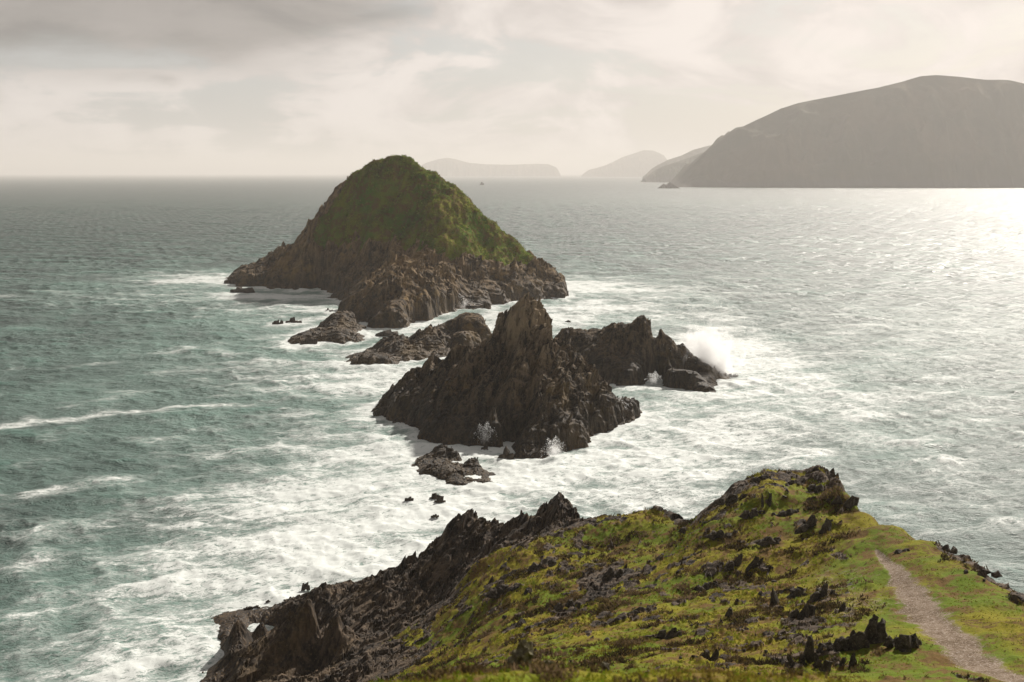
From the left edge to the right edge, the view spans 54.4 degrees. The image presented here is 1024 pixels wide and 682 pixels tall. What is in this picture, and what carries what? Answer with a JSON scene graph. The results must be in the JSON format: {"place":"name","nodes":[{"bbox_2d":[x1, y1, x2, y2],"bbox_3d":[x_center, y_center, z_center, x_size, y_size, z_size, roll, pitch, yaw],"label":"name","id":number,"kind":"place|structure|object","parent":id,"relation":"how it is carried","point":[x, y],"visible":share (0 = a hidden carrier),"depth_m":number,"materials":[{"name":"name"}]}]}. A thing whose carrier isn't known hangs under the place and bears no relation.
{"place":"outdoors","nodes":[
{"label":"outdoors","id":0,"kind":"place"},
{"bbox_2d":[224,154,568,328],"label":"grassy island","id":1,"kind":"structure","parent":0,"point":[398,241],"depth_m":498.91,"materials":[{"name":"green plant"}]},
{"bbox_2d":[0,174,1023,681],"bbox_3d":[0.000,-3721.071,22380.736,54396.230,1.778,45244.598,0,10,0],"label":"sea","id":2,"kind":"structure","parent":0,"point":[190,442],"depth_m":277.55,"materials":[{"name":"liquid"}]},
{"bbox_2d":[230,286,254,292],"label":"skerry","id":3,"kind":"structure","parent":2,"relation":"in","point":[243,290],"depth_m":503.47,"materials":[{"name":"grey stone"}]},
{"bbox_2d":[285,317,301,322],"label":"skerry","id":4,"kind":"structure","parent":2,"relation":"in","point":[292,320],"depth_m":403.50,"materials":[{"name":"grey stone"}]},
{"bbox_2d":[301,582,309,590],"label":"skerry","id":5,"kind":"structure","parent":2,"relation":"in","point":[306,586],"depth_m":145.67,"materials":[{"name":"grey stone"}]},
{"bbox_2d":[300,338,317,344],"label":"skerry","id":6,"kind":"structure","parent":2,"relation":"in","point":[310,341],"depth_m":351.72,"materials":[{"name":"stone"}]},
{"bbox_2d":[288,310,366,343],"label":"sea rock","id":7,"kind":"object","parent":2,"relation":"in","point":[342,327],"visible":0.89,"depth_m":363.52,"materials":[{"name":"stone"}]},
{"bbox_2d":[373,407,386,415],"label":"skerry","id":8,"kind":"structure","parent":2,"relation":"in","point":[380,412],"depth_m":249.54,"materials":[{"name":"brown stone"}]},
{"bbox_2d":[375,329,398,335],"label":"skerry","id":9,"kind":"structure","parent":2,"relation":"in","point":[386,332],"depth_m":369.12,"materials":[{"name":"brown stone"}]},
{"bbox_2d":[345,324,451,364],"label":"sea rock","id":10,"kind":"object","parent":2,"relation":"in","point":[418,344],"visible":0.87,"depth_m":331.35,"materials":[{"name":"stone"}]},
{"bbox_2d":[404,496,413,500],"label":"skerry","id":11,"kind":"structure","parent":2,"relation":"in","point":[409,499],"depth_m":183.88,"materials":[{"name":"grey stone"}]},
{"bbox_2d":[429,493,438,499],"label":"skerry","id":12,"kind":"structure","parent":2,"relation":"in","point":[434,496],"depth_m":185.40,"materials":[{"name":"stone"}]},
{"bbox_2d":[410,444,464,479],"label":"sea rock","id":13,"kind":"object","parent":2,"relation":"in","point":[437,462],"visible":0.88,"depth_m":207.94,"materials":[{"name":"stone"}]},
{"bbox_2d":[434,495,445,502],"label":"skerry","id":14,"kind":"structure","parent":2,"relation":"in","point":[440,499],"depth_m":183.60,"materials":[{"name":"grey stone"}]},
{"bbox_2d":[436,312,491,348],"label":"sea rock","id":15,"kind":"object","parent":2,"relation":"in","point":[467,328],"visible":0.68,"depth_m":353.54,"materials":[{"name":"stone"}]},
{"bbox_2d":[445,457,495,485],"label":"sea rock","id":16,"kind":"object","parent":2,"relation":"in","point":[472,466],"visible":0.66,"depth_m":200.35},
{"bbox_2d":[477,423,494,443],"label":"sea spray","id":17,"kind":"object","parent":2,"relation":"on","point":[484,434],"visible":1,"depth_m":219.26,"materials":[{"name":"liquid"}]},
{"bbox_2d":[420,158,560,175],"bbox_3d":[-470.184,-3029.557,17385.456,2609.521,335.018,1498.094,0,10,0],"label":"distant island","id":18,"kind":"structure","parent":2,"relation":"on","point":[448,167],"depth_m":16950.03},
{"bbox_2d":[495,446,513,458],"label":"skerry","id":19,"kind":"structure","parent":2,"relation":"in","point":[506,454],"depth_m":211.77,"materials":[{"name":"brown stone"}]},
{"bbox_2d":[371,292,641,458],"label":"jagged sea stack","id":20,"kind":"object","parent":2,"relation":"in","point":[525,381],"visible":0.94,"depth_m":234.45,"materials":[{"name":"stone"}]},
{"bbox_2d":[540,435,563,456],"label":"sea spray","id":21,"kind":"object","parent":2,"relation":"on","point":[554,447],"visible":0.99,"depth_m":211.61,"materials":[{"name":"liquid"}]},
{"bbox_2d":[554,291,564,297],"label":"skerry","id":22,"kind":"structure","parent":2,"relation":"in","point":[559,294],"depth_m":482.68,"materials":[{"name":"stone"}]},
{"bbox_2d":[607,424,613,430],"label":"skerry","id":23,"kind":"structure","parent":2,"relation":"in","point":[610,427],"depth_m":235.28,"materials":[{"name":"stone"}]},
{"bbox_2d":[554,315,730,392],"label":"arched sea rock","id":24,"kind":"object","parent":2,"relation":"in","point":[635,352],"visible":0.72,"depth_m":293.41,"materials":[{"name":"brown stone"}]},
{"bbox_2d":[644,371,661,384],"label":"sea spray","id":25,"kind":"object","parent":2,"relation":"on","point":[655,375],"visible":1,"depth_m":284.70,"materials":[{"name":"liquid"}]},
{"bbox_2d":[658,182,678,187],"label":"rocky point","id":26,"kind":"structure","parent":2,"relation":"in","point":[669,185],"depth_m":3888.90,"materials":[{"name":"grey stone"}]},
{"bbox_2d":[640,152,703,181],"bbox_3d":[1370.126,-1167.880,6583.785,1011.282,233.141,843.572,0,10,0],"label":"hazy headland","id":27,"kind":"structure","parent":2,"relation":"in","point":[668,173],"depth_m":6424.06,"materials":[{"name":"grey stone"}]},
{"bbox_2d":[642,145,710,178],"bbox_3d":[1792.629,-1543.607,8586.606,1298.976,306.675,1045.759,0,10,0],"label":"hazy headland","id":28,"kind":"structure","parent":2,"relation":"in","point":[688,154],"depth_m":8420.20,"materials":[{"name":"grey stone"}]},
{"bbox_2d":[669,294,757,372],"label":"sea spray","id":29,"kind":"object","parent":2,"relation":"on","point":[713,330],"visible":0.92,"depth_m":297.59,"materials":[{"name":"liquid"}]},
{"bbox_2d":[0,0,1023,173],"label":"sky","id":30,"kind":"structure","parent":0,"point":[87,86],"materials":[{"name":"white"}]},
{"bbox_2d":[200,465,1023,681],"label":"headland","id":31,"kind":"structure","parent":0,"point":[336,632],"depth_m":96.85,"materials":[{"name":"green plant"}]},
{"bbox_2d":[484,584,508,597],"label":"rock outcrop","id":32,"kind":"object","parent":31,"relation":"on","point":[493,592],"visible":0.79,"depth_m":104.48,"materials":[{"name":"stone"}]},
{"bbox_2d":[507,640,533,666],"bbox_3d":[0.153,5.835,18.180,0.496,0.788,0.334,-7,12,-37],"label":"boulder","id":33,"kind":"object","parent":31,"relation":"on","point":[523,650],"visible":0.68,"depth_m":18.11,"materials":[{"name":"grey stone"}]},
{"bbox_2d":[527,559,556,570],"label":"rock outcrop","id":34,"kind":"object","parent":31,"relation":"on","point":[545,562],"visible":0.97,"depth_m":107.01,"materials":[{"name":"stone"}]},
{"bbox_2d":[553,598,581,611],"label":"rock outcrop","id":35,"kind":"object","parent":31,"relation":"on","point":[559,606],"visible":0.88,"depth_m":90.92,"materials":[{"name":"stone"}]},
{"bbox_2d":[601,662,611,671],"bbox_3d":[1.719,6.004,18.227,0.215,0.299,0.130,-3,10,-16],"label":"boulder","id":36,"kind":"object","parent":31,"relation":"on","point":[605,666],"visible":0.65,"depth_m":18.17,"materials":[{"name":"grey stone"}]},
{"bbox_2d":[602,567,628,580],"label":"rock outcrop","id":37,"kind":"object","parent":31,"relation":"on","point":[608,573],"visible":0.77,"depth_m":96.99,"materials":[{"name":"stone"}]},
{"bbox_2d":[627,607,650,615],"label":"rock outcrop","id":38,"kind":"object","parent":31,"relation":"on","point":[638,610],"visible":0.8,"depth_m":79.39,"materials":[{"name":"stone"}]},
{"bbox_2d":[655,627,681,638],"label":"rock outcrop","id":39,"kind":"object","parent":31,"relation":"on","point":[671,633],"visible":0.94,"depth_m":65.83,"materials":[{"name":"stone"}]},
{"bbox_2d":[678,524,692,533],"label":"rock outcrop","id":40,"kind":"object","parent":31,"relation":"on","point":[683,530],"visible":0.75,"depth_m":106.50,"materials":[{"name":"stone"}]},
{"bbox_2d":[364,466,1023,681],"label":"heath","id":41,"kind":"object","parent":31,"relation":"on","point":[557,672],"visible":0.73,"depth_m":80.94,"materials":[{"name":"green plant"}]},
{"bbox_2d":[369,468,1023,681],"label":"grass","id":42,"kind":"structure","parent":31,"relation":"on","point":[738,676],"depth_m":69.94,"materials":[{"name":"green plant"}]},
{"bbox_2d":[693,582,717,590],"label":"rock outcrop","id":43,"kind":"object","parent":31,"relation":"on","point":[706,586],"visible":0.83,"depth_m":83.60,"materials":[{"name":"stone"}]},
{"bbox_2d":[701,649,718,660],"bbox_3d":[10.822,17.225,54.608,0.969,0.775,0.600,5,11,25],"label":"rock outcrop","id":44,"kind":"object","parent":31,"relation":"on","point":[706,654],"visible":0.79,"depth_m":54.55,"materials":[{"name":"stone"}]},
{"bbox_2d":[703,530,731,539],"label":"rock outcrop","id":45,"kind":"object","parent":31,"relation":"on","point":[717,534],"visible":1,"depth_m":95.55,"materials":[{"name":"stone"}]},
{"bbox_2d":[725,607,732,616],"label":"rock outcrop","id":46,"kind":"object","parent":31,"relation":"on","point":[729,612],"visible":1,"depth_m":69.97,"materials":[{"name":"stone"}]},
{"bbox_2d":[712,493,747,505],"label":"rock outcrop","id":47,"kind":"object","parent":31,"relation":"on","point":[731,499],"visible":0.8,"depth_m":103.52,"materials":[{"name":"stone"}]},
{"bbox_2d":[724,554,763,570],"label":"rock outcrop","id":48,"kind":"object","parent":31,"relation":"on","point":[737,561],"visible":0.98,"depth_m":85.99,"materials":[{"name":"stone"}]},
{"bbox_2d":[738,508,765,518],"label":"rock outcrop","id":49,"kind":"object","parent":31,"relation":"on","point":[753,513],"visible":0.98,"depth_m":97.76,"materials":[{"name":"stone"}]},
{"bbox_2d":[750,475,770,482],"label":"rock outcrop","id":50,"kind":"object","parent":31,"relation":"on","point":[756,479],"visible":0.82,"depth_m":106.86,"materials":[{"name":"stone"}]},
{"bbox_2d":[761,493,763,506],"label":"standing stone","id":51,"kind":"object","parent":31,"relation":"on","point":[762,501],"visible":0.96,"depth_m":98.91,"materials":[{"name":"stone"}]},
{"bbox_2d":[754,536,781,545],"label":"rock outcrop","id":52,"kind":"object","parent":31,"relation":"on","point":[766,540],"visible":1,"depth_m":90.87,"materials":[{"name":"stone"}]},
{"bbox_2d":[767,493,771,506],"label":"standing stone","id":53,"kind":"object","parent":31,"relation":"on","point":[769,501],"visible":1,"depth_m":99.17,"materials":[{"name":"stone"}]},
{"bbox_2d":[769,588,779,605],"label":"standing stone","id":54,"kind":"object","parent":31,"relation":"on","point":[774,598],"visible":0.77,"depth_m":71.06,"materials":[{"name":"stone"}]},
{"bbox_2d":[776,508,798,515],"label":"rock outcrop","id":55,"kind":"object","parent":31,"relation":"on","point":[791,511],"visible":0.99,"depth_m":97.31,"materials":[{"name":"stone"}]},
{"bbox_2d":[786,653,794,666],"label":"slab","id":56,"kind":"structure","parent":31,"relation":"on","point":[791,662],"depth_m":50.06,"materials":[{"name":"stone"}]},
{"bbox_2d":[783,480,799,485],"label":"rock outcrop","id":57,"kind":"object","parent":31,"relation":"on","point":[791,482],"visible":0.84,"depth_m":104.54,"materials":[{"name":"stone"}]},
{"bbox_2d":[786,586,808,598],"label":"rock outcrop","id":58,"kind":"object","parent":31,"relation":"on","point":[797,592],"visible":0.84,"depth_m":72.59,"materials":[{"name":"stone"}]},
{"bbox_2d":[788,604,815,619],"bbox_3d":[18.551,17.252,63.067,1.844,1.407,1.220,0,10,0],"label":"rock outcrop","id":59,"kind":"object","parent":31,"relation":"on","point":[807,611],"visible":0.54,"depth_m":63.06,"materials":[{"name":"stone"}]},
{"bbox_2d":[799,633,818,664],"bbox_3d":[15.116,15.843,50.701,1.152,2.080,0.437,1,10,6],"label":"standing stone","id":60,"kind":"object","parent":31,"relation":"on","point":[809,655],"visible":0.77,"depth_m":50.58,"materials":[{"name":"stone"}]},
{"bbox_2d":[794,514,832,533],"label":"rock outcrop","id":61,"kind":"object","parent":31,"relation":"on","point":[812,522],"visible":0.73,"depth_m":90.50,"materials":[{"name":"stone"}]},
{"bbox_2d":[806,484,827,491],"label":"rock outcrop","id":62,"kind":"object","parent":31,"relation":"on","point":[817,488],"visible":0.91,"depth_m":101.97,"materials":[{"name":"stone"}]},
{"bbox_2d":[812,660,821,667],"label":"slab","id":63,"kind":"structure","parent":31,"relation":"on","point":[818,664],"depth_m":49.16,"materials":[{"name":"stone"}]},
{"bbox_2d":[807,583,834,602],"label":"rock outcrop","id":64,"kind":"object","parent":31,"relation":"on","point":[815,596],"visible":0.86,"depth_m":68.88,"materials":[{"name":"stone"}]},
{"bbox_2d":[819,660,832,671],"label":"slab","id":65,"kind":"structure","parent":31,"relation":"on","point":[826,665],"depth_m":48.31,"materials":[{"name":"stone"}]},
{"bbox_2d":[826,644,835,651],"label":"slab","id":66,"kind":"structure","parent":31,"relation":"on","point":[829,647],"depth_m":51.73,"materials":[{"name":"stone"}]},
{"bbox_2d":[839,602,845,610],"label":"rock outcrop","id":67,"kind":"object","parent":31,"relation":"on","point":[842,607],"visible":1,"depth_m":63.23,"materials":[{"name":"stone"}]},
{"bbox_2d":[831,495,858,508],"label":"rock outcrop","id":68,"kind":"object","parent":31,"relation":"on","point":[851,501],"visible":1,"depth_m":95.18,"materials":[{"name":"stone"}]},
{"bbox_2d":[838,652,856,667],"bbox_3d":[16.505,15.608,48.752,0.955,0.872,0.430,-2,10,-12],"label":"rock outcrop","id":69,"kind":"object","parent":31,"relation":"on","point":[853,660],"visible":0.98,"depth_m":48.63,"materials":[{"name":"stone"}]},
{"bbox_2d":[814,614,897,653],"bbox_3d":[18.277,15.340,51.978,4.908,2.244,1.853,0,10,0],"label":"rock outcrop","id":70,"kind":"object","parent":31,"relation":"on","point":[874,632],"visible":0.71,"depth_m":51.86,"materials":[{"name":"stone"}]},
{"bbox_2d":[893,548,909,553],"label":"rock outcrop","id":71,"kind":"object","parent":31,"relation":"on","point":[898,551],"visible":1,"depth_m":75.50,"materials":[{"name":"stone"}]},
{"bbox_2d":[882,633,921,652],"bbox_3d":[19.961,15.281,50.439,2.131,1.198,1.377,0,10,0],"label":"rock outcrop","id":72,"kind":"object","parent":31,"relation":"on","point":[905,643],"visible":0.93,"depth_m":50.15,"materials":[{"name":"stone"}]},
{"bbox_2d":[941,544,957,553],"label":"rock outcrop","id":73,"kind":"object","parent":31,"relation":"on","point":[954,550],"visible":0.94,"depth_m":75.68,"materials":[{"name":"stone"}]},
{"bbox_2d":[980,568,1002,577],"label":"rock outcrop","id":74,"kind":"object","parent":31,"relation":"on","point":[996,574],"visible":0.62,"depth_m":65.67,"materials":[{"name":"stone"}]},
{"bbox_2d":[666,75,1023,187],"bbox_3d":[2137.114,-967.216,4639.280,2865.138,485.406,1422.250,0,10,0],"label":"mountain island","id":75,"kind":"structure","parent":0,"point":[936,131],"depth_m":4204.23,"materials":[{"name":"grey stone"}]},
{"bbox_2d":[875,549,1023,681],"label":"path","id":76,"kind":"structure","parent":0,"point":[928,615],"depth_m":55.18,"materials":[{"name":"gravel"}]},
{"label":"open water","id":77,"kind":"structure","parent":0,"visible":0},
{"bbox_2d":[581,150,666,176],"bbox_3d":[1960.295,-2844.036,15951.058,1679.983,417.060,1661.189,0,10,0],"label":"distant island","id":78,"kind":"structure","parent":77,"relation":"on","point":[641,163],"depth_m":15468.16,"materials":[{"name":"grey stone"}]}
]}

